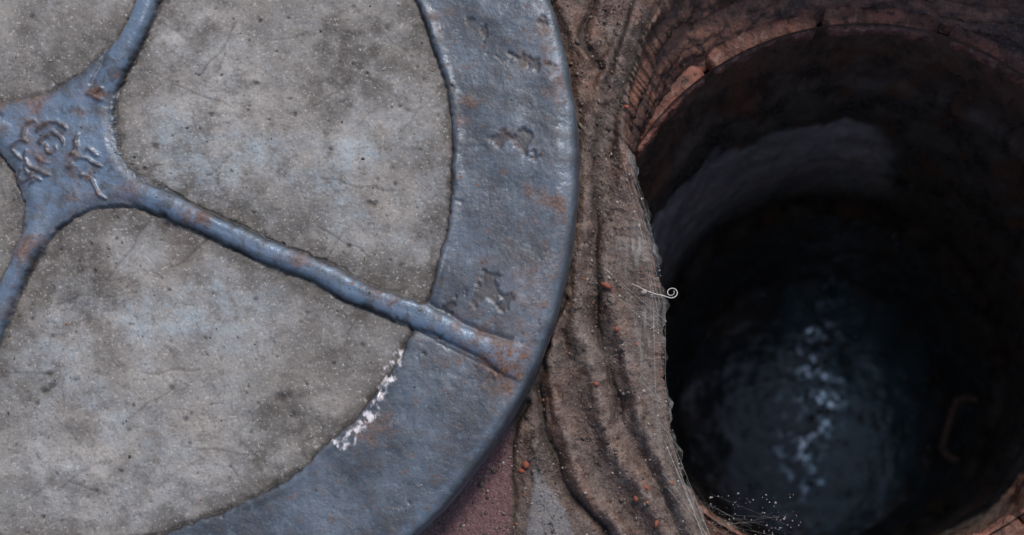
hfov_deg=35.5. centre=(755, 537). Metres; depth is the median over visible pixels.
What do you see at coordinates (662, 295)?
dry tendril
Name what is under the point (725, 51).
brick course
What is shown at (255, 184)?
sand grains
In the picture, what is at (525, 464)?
brick crumbs
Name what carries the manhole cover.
on the ground
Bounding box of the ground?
[420,0,1023,534]
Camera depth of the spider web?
1.04 m
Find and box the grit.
[431,0,698,534]
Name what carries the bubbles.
on the water
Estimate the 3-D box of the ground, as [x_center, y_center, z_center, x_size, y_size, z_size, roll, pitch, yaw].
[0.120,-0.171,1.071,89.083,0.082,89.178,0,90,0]
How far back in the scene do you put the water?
2.11 m
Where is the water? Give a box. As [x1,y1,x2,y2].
[680,278,944,534]
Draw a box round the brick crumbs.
[518,105,657,527]
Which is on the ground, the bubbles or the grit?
the grit
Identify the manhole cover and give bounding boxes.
[0,0,579,534]
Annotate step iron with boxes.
[938,393,977,465]
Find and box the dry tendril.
[633,284,677,297]
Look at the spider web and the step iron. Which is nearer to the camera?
the spider web
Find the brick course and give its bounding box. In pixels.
[634,7,1023,534]
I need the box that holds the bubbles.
[684,281,932,532]
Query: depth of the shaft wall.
1.52 m
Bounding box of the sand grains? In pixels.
[7,4,535,527]
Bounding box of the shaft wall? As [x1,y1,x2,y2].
[631,23,1023,534]
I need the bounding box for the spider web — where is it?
[602,137,800,534]

